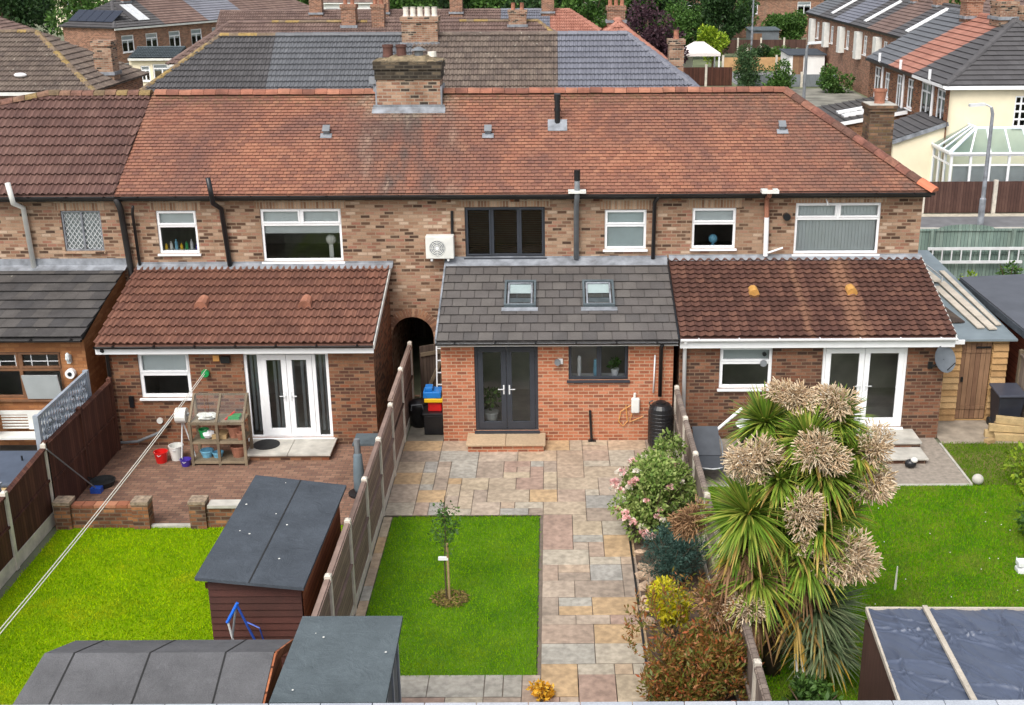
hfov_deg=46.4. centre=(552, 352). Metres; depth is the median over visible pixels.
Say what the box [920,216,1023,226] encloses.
pavement
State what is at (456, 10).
terrace house
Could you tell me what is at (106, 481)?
rubber tub
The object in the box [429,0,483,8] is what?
skyline tree
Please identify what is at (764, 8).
terrace house
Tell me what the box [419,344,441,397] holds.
side gate
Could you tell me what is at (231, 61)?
terrace house
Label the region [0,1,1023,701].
ground
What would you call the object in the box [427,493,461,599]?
young tree
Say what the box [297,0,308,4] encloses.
skyline tree
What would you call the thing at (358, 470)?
folded parasol
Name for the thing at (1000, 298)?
garden shed
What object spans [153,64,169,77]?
window
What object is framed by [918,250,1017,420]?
garden shed
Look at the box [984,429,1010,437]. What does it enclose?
sleeper
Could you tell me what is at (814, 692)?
shrub
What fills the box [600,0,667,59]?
terrace house
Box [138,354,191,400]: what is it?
window
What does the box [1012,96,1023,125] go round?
window
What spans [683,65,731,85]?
garden fence
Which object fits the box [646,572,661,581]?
garden rock
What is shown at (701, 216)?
window
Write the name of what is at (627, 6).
skyline tree
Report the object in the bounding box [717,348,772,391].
window
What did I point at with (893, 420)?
door
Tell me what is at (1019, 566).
white ornament
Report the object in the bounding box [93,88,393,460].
terrace house
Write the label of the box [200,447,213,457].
plant pot
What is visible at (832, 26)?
window
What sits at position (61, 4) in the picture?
skyline tree
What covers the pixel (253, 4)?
terrace house
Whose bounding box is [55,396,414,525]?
patio
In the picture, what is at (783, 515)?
cabbage palm
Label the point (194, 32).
window
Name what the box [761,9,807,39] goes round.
round tree
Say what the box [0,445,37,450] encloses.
bare yard
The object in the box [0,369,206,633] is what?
washing line
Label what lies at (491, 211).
window
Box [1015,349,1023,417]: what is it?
garden fence
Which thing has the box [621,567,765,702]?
photinia
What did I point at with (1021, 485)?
laurel
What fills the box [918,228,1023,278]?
garden fence
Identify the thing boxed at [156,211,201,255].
window
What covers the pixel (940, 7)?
terrace house
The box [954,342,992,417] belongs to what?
door
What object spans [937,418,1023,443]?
side path
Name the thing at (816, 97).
garden paving
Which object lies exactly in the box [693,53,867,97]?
lawn
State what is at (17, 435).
garden bench
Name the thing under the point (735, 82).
garden paving
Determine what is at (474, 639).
lawn
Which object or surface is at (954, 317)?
plank
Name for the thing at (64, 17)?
terrace house
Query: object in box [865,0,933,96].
terrace house
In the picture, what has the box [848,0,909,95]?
terrace house
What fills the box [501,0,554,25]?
terrace house
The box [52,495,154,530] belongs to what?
brick garden wall
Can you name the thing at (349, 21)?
terrace house
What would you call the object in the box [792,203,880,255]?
window
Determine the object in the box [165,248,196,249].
sill shelf
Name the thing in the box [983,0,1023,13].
terrace house
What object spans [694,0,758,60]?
tall tree
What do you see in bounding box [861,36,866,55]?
window
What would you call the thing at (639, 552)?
garden rock
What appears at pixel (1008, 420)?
sleeper
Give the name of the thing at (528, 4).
skyline tree
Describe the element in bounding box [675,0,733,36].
skyline tree
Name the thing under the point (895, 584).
garden cane
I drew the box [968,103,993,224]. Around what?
street lamp
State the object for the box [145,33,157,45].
window
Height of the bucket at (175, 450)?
0.340 m
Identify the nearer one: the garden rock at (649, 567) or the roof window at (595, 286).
the garden rock at (649, 567)
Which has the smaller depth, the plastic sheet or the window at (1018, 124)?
the plastic sheet
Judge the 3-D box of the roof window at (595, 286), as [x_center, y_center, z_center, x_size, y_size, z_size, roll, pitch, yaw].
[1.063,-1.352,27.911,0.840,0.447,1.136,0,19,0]
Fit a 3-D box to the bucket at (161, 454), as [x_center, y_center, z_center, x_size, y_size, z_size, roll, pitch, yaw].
[-8.708,2.313,26.558,0.315,0.260,0.310,15,24,37]
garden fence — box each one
[0,443,54,588]
[41,377,120,500]
[311,341,413,615]
[673,385,771,700]
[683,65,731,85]
[722,55,780,70]
[724,37,806,52]
[752,72,834,86]
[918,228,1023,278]
[922,180,1023,213]
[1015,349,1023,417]
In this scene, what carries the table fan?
in the terrace house at (271, 306)
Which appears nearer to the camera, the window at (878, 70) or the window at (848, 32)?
the window at (878, 70)
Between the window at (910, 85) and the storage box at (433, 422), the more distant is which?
the window at (910, 85)
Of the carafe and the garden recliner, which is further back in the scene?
the carafe
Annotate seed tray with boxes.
[228,413,241,419]
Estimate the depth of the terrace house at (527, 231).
28.85 m
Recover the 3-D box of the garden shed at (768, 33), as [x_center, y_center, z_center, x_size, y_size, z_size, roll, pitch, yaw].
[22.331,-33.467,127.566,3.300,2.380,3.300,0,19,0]
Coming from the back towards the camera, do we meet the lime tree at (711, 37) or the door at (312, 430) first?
the lime tree at (711, 37)
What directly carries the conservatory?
on the ground at (418, 343)
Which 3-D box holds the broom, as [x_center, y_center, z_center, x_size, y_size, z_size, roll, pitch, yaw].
[-9.668,2.397,24.224,0.235,1.628,1.577,2,19,5]
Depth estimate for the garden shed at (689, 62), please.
101.50 m
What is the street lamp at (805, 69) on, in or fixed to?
on the ground at (418, 343)
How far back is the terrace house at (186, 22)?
99.21 m
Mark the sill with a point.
(602, 374)
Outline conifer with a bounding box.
[732,42,765,86]
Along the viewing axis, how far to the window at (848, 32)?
95.19 m
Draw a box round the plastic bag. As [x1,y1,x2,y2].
[203,429,213,438]
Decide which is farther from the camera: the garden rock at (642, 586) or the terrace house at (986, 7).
the terrace house at (986, 7)
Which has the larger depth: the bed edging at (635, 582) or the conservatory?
the conservatory
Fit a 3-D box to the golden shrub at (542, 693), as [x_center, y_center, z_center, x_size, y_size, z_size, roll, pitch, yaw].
[-0.150,5.115,18.081,0.462,0.441,0.434,-14,23,-35]
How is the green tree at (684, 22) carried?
on the lawn at (698, 61)
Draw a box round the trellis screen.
[32,370,91,449]
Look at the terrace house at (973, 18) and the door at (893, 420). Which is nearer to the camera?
the door at (893, 420)
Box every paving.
[385,440,683,704]
[732,72,839,85]
[791,88,865,106]
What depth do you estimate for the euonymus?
18.79 m
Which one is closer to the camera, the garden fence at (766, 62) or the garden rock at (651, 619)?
the garden rock at (651, 619)
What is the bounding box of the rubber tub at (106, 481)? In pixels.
[88,475,115,488]
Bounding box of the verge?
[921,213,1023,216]
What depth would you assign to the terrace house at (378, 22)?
67.21 m
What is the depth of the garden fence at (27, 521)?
22.42 m
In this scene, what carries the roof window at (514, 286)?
in the terrace house at (527, 231)
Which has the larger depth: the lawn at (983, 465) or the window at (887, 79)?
the window at (887, 79)
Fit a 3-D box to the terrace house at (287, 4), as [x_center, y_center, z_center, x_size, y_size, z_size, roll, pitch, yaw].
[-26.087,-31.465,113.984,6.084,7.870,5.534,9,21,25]
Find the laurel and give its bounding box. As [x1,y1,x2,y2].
[1000,442,1023,493]
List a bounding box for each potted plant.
[484,386,500,420]
[606,356,621,375]
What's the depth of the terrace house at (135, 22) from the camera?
94.40 m
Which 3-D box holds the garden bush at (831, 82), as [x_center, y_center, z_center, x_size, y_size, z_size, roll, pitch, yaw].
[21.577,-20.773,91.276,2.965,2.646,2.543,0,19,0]
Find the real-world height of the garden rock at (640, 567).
0.144 m
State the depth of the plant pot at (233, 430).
26.31 m
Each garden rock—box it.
[634,549,645,554]
[635,570,647,579]
[637,563,646,569]
[638,580,650,591]
[638,604,649,612]
[640,595,646,603]
[642,564,655,572]
[642,617,656,625]
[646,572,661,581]
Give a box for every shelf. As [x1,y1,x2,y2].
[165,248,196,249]
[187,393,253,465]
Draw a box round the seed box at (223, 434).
[212,430,228,438]
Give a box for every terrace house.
[0,16,60,39]
[0,29,149,99]
[0,89,152,444]
[56,0,108,32]
[58,0,164,64]
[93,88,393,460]
[123,0,208,51]
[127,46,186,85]
[138,33,275,91]
[165,20,271,66]
[170,0,239,45]
[215,0,329,28]
[228,0,279,9]
[266,7,440,88]
[268,0,308,9]
[270,0,367,32]
[323,0,372,8]
[329,0,416,19]
[366,0,458,31]
[369,44,679,451]
[412,31,557,88]
[423,0,500,18]
[459,3,557,32]
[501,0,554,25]
[550,8,601,32]
[558,30,699,89]
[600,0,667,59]
[662,86,958,463]
[732,0,823,37]
[805,0,844,48]
[817,8,962,136]
[818,0,865,73]
[832,0,889,86]
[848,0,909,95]
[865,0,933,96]
[886,0,960,43]
[887,0,1023,124]
[891,0,1023,181]
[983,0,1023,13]
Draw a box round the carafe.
[593,359,596,375]
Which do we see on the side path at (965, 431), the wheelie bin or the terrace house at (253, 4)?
the wheelie bin
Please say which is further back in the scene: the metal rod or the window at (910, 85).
the window at (910, 85)
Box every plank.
[928,269,940,281]
[935,286,984,327]
[938,281,996,329]
[939,270,1000,324]
[944,306,964,322]
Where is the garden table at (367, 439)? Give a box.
[352,433,377,452]
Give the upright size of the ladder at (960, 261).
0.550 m
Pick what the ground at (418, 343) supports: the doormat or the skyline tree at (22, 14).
the skyline tree at (22, 14)
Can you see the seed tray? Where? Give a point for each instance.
(235, 416)
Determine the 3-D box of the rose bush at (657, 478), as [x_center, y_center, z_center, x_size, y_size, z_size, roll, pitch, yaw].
[2.014,2.549,23.480,1.996,1.751,2.659,0,19,0]
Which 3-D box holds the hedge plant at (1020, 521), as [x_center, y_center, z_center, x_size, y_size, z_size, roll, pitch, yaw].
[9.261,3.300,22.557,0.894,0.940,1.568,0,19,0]
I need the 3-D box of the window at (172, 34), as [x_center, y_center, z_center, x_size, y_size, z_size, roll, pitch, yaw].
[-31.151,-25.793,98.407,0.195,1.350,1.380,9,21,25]
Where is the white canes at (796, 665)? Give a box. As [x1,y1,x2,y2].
[795,657,803,698]
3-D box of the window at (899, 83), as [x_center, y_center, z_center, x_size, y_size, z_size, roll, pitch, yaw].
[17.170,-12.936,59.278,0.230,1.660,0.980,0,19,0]
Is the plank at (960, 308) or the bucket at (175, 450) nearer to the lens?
the bucket at (175, 450)
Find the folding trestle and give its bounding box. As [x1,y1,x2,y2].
[226,602,263,639]
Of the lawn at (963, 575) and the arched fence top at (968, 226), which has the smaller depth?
the lawn at (963, 575)
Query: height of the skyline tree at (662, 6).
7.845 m
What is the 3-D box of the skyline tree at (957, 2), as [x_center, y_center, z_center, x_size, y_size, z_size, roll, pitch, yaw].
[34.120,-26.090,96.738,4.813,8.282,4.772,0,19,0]
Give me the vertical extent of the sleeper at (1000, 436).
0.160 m
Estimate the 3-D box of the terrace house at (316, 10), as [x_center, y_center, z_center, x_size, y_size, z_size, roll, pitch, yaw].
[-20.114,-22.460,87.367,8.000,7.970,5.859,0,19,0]
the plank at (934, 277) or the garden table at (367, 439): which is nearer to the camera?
the garden table at (367, 439)
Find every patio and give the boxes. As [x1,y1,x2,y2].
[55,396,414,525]
[703,438,968,484]
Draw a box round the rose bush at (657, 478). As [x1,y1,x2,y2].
[607,427,697,542]
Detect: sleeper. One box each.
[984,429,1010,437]
[988,423,1023,432]
[993,432,1023,441]
[995,415,1023,425]
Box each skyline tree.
[0,0,55,34]
[36,0,110,30]
[44,0,107,35]
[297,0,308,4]
[372,0,438,8]
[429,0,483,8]
[467,0,539,8]
[499,0,580,8]
[554,0,630,27]
[582,0,662,28]
[625,0,687,30]
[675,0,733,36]
[729,0,759,39]
[949,0,960,4]
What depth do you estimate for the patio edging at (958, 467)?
25.28 m
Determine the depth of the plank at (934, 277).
31.86 m
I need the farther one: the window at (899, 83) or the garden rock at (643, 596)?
the window at (899, 83)
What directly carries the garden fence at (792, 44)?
on the lawn at (698, 61)
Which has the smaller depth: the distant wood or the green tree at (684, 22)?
the green tree at (684, 22)
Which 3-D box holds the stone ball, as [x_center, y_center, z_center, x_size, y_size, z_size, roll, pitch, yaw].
[8.994,2.683,25.288,0.240,0.230,0.236,0,19,0]
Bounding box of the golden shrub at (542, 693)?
[526,678,555,701]
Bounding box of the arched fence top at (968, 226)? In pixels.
[938,224,994,231]
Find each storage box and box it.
[422,405,443,433]
[423,384,442,410]
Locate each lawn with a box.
[0,526,342,704]
[366,517,538,677]
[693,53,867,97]
[708,485,1023,700]
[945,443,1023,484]
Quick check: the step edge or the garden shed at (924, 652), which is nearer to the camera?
the garden shed at (924, 652)
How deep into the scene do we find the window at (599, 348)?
27.09 m
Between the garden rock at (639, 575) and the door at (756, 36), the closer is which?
the garden rock at (639, 575)
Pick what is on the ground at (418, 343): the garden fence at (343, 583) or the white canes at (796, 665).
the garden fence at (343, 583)
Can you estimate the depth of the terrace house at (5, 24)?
77.09 m
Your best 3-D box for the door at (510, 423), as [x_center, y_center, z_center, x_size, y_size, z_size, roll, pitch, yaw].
[-0.731,0.815,27.221,0.642,1.971,0.123,0,19,0]
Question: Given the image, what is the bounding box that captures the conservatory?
[930,123,1023,181]
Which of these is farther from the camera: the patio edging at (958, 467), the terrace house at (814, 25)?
the terrace house at (814, 25)
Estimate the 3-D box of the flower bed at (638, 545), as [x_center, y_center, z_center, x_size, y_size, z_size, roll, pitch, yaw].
[2.132,4.299,20.967,1.260,0.001,11.900,0,19,0]
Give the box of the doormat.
[253,439,279,449]
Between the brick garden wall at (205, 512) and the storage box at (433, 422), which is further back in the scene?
the storage box at (433, 422)
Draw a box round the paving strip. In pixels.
[355,517,391,615]
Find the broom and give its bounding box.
[46,449,103,493]
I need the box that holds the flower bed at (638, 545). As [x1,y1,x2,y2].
[623,466,734,700]
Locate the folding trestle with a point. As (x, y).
(235, 608)
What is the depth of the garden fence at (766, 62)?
107.31 m
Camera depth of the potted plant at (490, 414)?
27.81 m
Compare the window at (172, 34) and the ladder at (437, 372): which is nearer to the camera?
the ladder at (437, 372)
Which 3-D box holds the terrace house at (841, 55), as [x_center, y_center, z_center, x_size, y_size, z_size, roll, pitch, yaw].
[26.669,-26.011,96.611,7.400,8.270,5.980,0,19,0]
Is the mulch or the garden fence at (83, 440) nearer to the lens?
the mulch
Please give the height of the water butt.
1.152 m
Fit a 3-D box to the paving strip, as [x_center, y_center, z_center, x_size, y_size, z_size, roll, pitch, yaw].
[-3.296,4.194,21.340,0.165,0.030,5.490,0,19,0]
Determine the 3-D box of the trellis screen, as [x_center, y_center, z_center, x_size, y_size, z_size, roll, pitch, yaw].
[-10.046,1.868,24.818,0.110,2.250,2.700,0,19,0]
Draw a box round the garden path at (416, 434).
[407,393,443,440]
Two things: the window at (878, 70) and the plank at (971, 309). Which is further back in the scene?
the window at (878, 70)
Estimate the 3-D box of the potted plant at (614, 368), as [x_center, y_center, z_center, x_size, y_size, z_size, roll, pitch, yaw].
[1.415,0.302,27.352,0.334,0.466,0.352,-16,25,-39]
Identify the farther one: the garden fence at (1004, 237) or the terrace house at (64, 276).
the garden fence at (1004, 237)
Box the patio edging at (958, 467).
[707,443,972,486]
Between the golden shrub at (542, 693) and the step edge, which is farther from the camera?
the step edge
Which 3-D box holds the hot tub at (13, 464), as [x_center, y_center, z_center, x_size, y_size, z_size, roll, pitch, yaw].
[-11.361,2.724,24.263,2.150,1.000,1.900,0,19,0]
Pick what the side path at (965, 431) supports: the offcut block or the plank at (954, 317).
the offcut block
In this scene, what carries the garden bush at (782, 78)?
on the garden paving at (816, 97)
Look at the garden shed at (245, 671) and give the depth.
15.16 m
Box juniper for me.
[637,520,707,583]
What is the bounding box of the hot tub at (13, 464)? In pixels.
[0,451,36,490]
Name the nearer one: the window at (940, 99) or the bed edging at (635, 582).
the bed edging at (635, 582)
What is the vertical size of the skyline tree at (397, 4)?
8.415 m
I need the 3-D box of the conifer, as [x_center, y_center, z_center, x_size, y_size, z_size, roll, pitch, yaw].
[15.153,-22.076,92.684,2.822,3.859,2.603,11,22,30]
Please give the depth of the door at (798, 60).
101.53 m
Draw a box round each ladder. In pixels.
[436,347,441,386]
[928,247,1023,263]
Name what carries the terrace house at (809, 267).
on the ground at (418, 343)
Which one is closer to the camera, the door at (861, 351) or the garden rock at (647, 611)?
the garden rock at (647, 611)
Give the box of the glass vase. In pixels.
[577,355,580,375]
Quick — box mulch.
[429,586,470,608]
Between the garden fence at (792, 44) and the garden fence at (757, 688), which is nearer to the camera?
the garden fence at (757, 688)
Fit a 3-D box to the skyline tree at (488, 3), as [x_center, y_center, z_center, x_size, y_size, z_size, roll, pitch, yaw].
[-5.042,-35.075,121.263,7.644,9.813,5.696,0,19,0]
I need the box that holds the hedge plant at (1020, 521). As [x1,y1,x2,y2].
[1013,502,1023,533]
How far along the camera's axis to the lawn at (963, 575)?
22.29 m
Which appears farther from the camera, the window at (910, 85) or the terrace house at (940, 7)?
the terrace house at (940, 7)
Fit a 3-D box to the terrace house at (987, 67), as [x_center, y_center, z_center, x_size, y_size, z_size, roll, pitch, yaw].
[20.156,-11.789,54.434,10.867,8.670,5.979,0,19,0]
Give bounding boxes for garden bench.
[0,410,53,439]
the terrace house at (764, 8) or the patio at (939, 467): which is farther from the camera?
the terrace house at (764, 8)
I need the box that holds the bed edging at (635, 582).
[626,521,651,701]
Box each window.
[0,352,64,401]
[61,211,106,253]
[121,35,134,53]
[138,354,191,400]
[141,66,150,81]
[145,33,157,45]
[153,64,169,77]
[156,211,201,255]
[169,31,180,45]
[191,29,201,44]
[260,209,344,263]
[464,207,546,258]
[501,280,537,310]
[567,346,629,382]
[581,279,617,310]
[603,210,647,251]
[690,208,736,250]
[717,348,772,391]
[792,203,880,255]
[797,2,810,13]
[815,22,818,38]
[829,26,833,43]
[844,30,849,49]
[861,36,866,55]
[873,66,880,96]
[885,72,889,99]
[896,74,901,106]
[904,78,913,110]
[920,81,930,114]
[935,88,945,118]
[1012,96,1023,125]
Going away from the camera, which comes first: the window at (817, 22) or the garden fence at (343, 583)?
the garden fence at (343, 583)
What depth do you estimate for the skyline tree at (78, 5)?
114.71 m
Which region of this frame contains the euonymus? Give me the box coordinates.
[645,575,696,652]
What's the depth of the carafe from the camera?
27.32 m
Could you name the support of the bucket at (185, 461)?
on the patio at (170, 486)
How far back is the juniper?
21.14 m
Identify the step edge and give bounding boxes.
[151,523,190,527]
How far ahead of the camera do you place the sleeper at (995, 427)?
27.47 m
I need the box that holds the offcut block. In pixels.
[984,437,995,443]
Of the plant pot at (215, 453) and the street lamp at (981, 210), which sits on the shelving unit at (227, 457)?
the plant pot at (215, 453)
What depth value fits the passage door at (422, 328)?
34.95 m
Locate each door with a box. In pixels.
[260,355,291,434]
[286,354,316,434]
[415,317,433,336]
[477,347,506,427]
[506,347,534,427]
[753,33,761,39]
[792,55,803,73]
[824,348,865,420]
[859,348,904,424]
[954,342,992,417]
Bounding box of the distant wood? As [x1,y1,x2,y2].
[7,0,825,20]
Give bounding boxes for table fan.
[326,234,335,256]
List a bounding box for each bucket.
[153,448,167,463]
[168,442,183,460]
[180,457,190,466]
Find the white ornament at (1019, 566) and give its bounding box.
[1015,558,1023,573]
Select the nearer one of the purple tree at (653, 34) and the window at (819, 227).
the window at (819, 227)
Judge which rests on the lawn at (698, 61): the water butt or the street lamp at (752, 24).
the street lamp at (752, 24)
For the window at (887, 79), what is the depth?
61.40 m
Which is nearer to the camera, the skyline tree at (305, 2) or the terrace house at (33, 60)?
the terrace house at (33, 60)
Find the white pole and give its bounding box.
[718,407,742,429]
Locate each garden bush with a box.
[754,43,771,56]
[760,45,800,56]
[761,58,796,87]
[815,63,855,93]
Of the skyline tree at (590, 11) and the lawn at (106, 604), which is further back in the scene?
the skyline tree at (590, 11)
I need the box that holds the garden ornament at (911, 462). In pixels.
[905,457,917,467]
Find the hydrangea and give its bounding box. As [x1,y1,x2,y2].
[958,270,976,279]
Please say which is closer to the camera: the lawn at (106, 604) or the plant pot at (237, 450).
the lawn at (106, 604)
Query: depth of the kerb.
47.64 m
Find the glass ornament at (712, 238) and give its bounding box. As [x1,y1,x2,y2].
[708,234,716,244]
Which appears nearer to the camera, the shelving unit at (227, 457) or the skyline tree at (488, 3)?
the shelving unit at (227, 457)
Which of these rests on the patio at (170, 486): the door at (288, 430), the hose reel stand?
the hose reel stand
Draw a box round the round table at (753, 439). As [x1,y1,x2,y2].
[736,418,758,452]
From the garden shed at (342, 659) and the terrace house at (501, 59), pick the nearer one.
the garden shed at (342, 659)
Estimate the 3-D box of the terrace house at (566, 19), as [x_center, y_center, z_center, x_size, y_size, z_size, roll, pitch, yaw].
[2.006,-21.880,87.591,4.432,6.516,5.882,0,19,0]
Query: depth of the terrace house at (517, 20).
67.23 m
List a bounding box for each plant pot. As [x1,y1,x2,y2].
[198,427,208,438]
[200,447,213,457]
[212,450,223,457]
[227,425,240,437]
[230,444,243,457]
[236,431,242,439]
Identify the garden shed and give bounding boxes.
[13,639,292,704]
[195,475,345,667]
[269,616,402,704]
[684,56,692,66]
[745,26,780,39]
[779,48,826,73]
[858,605,1023,700]
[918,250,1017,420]
[959,274,1023,382]
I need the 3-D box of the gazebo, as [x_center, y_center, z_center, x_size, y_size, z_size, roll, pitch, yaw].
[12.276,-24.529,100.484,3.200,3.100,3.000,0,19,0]
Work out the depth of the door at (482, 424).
27.23 m
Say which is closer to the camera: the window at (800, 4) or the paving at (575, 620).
the paving at (575, 620)
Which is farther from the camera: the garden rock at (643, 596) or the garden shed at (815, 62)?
the garden shed at (815, 62)
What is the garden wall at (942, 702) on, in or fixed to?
on the lawn at (963, 575)
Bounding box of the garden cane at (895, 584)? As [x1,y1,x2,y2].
[894,566,897,589]
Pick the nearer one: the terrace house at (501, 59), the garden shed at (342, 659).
the garden shed at (342, 659)
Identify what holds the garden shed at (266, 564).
on the lawn at (106, 604)
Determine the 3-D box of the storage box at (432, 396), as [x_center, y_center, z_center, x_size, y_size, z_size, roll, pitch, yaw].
[-2.785,1.047,27.932,0.460,0.598,0.440,0,19,0]
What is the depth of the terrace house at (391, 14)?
86.21 m
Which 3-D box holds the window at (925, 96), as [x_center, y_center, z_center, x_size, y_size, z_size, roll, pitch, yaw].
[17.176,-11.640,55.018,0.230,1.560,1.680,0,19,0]
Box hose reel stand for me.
[174,407,195,459]
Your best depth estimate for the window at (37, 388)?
26.95 m
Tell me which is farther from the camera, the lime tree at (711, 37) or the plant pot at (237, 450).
the lime tree at (711, 37)
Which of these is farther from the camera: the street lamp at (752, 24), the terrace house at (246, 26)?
the street lamp at (752, 24)
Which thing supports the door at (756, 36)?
in the garden shed at (768, 33)
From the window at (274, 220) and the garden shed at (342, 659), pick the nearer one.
the garden shed at (342, 659)
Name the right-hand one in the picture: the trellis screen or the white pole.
the white pole
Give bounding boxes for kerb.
[920,227,1023,228]
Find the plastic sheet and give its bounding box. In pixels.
[197,412,215,419]
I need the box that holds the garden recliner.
[692,426,726,484]
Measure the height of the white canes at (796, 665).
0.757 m
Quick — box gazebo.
[685,41,720,66]
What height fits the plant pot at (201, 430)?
0.200 m
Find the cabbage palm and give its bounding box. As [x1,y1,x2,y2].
[666,376,899,691]
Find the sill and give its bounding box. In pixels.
[572,373,624,375]
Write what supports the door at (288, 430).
in the terrace house at (271, 306)
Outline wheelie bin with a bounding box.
[986,383,1023,424]
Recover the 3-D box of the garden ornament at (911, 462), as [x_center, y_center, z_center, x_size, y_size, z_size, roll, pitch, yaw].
[7.816,2.397,26.084,0.268,0.260,0.224,0,19,0]
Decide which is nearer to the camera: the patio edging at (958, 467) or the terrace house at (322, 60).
the patio edging at (958, 467)
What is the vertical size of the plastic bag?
0.208 m
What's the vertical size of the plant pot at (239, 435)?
0.160 m
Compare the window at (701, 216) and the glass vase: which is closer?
the glass vase
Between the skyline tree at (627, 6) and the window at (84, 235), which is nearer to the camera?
the window at (84, 235)
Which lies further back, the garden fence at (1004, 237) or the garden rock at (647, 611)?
the garden fence at (1004, 237)
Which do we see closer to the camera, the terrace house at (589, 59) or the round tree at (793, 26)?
the terrace house at (589, 59)
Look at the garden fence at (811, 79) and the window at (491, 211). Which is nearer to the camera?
the window at (491, 211)
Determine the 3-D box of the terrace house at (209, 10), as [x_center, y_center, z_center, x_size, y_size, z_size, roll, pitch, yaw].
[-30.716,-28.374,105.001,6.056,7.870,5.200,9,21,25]
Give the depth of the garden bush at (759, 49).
109.61 m
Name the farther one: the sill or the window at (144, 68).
the window at (144, 68)
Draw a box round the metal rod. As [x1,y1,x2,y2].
[924,262,942,281]
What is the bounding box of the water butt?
[648,400,672,449]
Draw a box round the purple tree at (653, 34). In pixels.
[625,0,689,63]
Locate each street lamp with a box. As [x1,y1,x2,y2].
[750,0,753,49]
[802,41,821,98]
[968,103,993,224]
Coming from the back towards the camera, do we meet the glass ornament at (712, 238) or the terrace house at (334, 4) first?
the terrace house at (334, 4)
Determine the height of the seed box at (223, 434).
0.093 m
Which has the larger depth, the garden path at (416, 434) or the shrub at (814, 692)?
the garden path at (416, 434)
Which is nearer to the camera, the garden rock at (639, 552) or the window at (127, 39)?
the garden rock at (639, 552)
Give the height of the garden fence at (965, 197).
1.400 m
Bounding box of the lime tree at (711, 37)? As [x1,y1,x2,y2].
[695,23,729,66]
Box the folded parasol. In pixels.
[348,438,363,498]
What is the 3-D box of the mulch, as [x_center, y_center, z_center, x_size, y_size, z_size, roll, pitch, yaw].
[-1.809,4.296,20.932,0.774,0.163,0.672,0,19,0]
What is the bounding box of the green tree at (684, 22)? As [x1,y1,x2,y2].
[646,0,704,45]
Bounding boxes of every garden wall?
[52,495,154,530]
[75,700,1023,704]
[187,495,240,528]
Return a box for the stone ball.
[972,474,983,484]
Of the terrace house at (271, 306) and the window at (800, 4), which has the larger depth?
the window at (800, 4)
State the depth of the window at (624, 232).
29.10 m
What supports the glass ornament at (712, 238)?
in the terrace house at (809, 267)
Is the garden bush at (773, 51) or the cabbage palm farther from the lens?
the garden bush at (773, 51)
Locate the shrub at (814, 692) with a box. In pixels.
[781,669,843,700]
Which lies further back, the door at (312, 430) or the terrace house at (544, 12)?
the terrace house at (544, 12)
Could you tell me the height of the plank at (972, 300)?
0.241 m

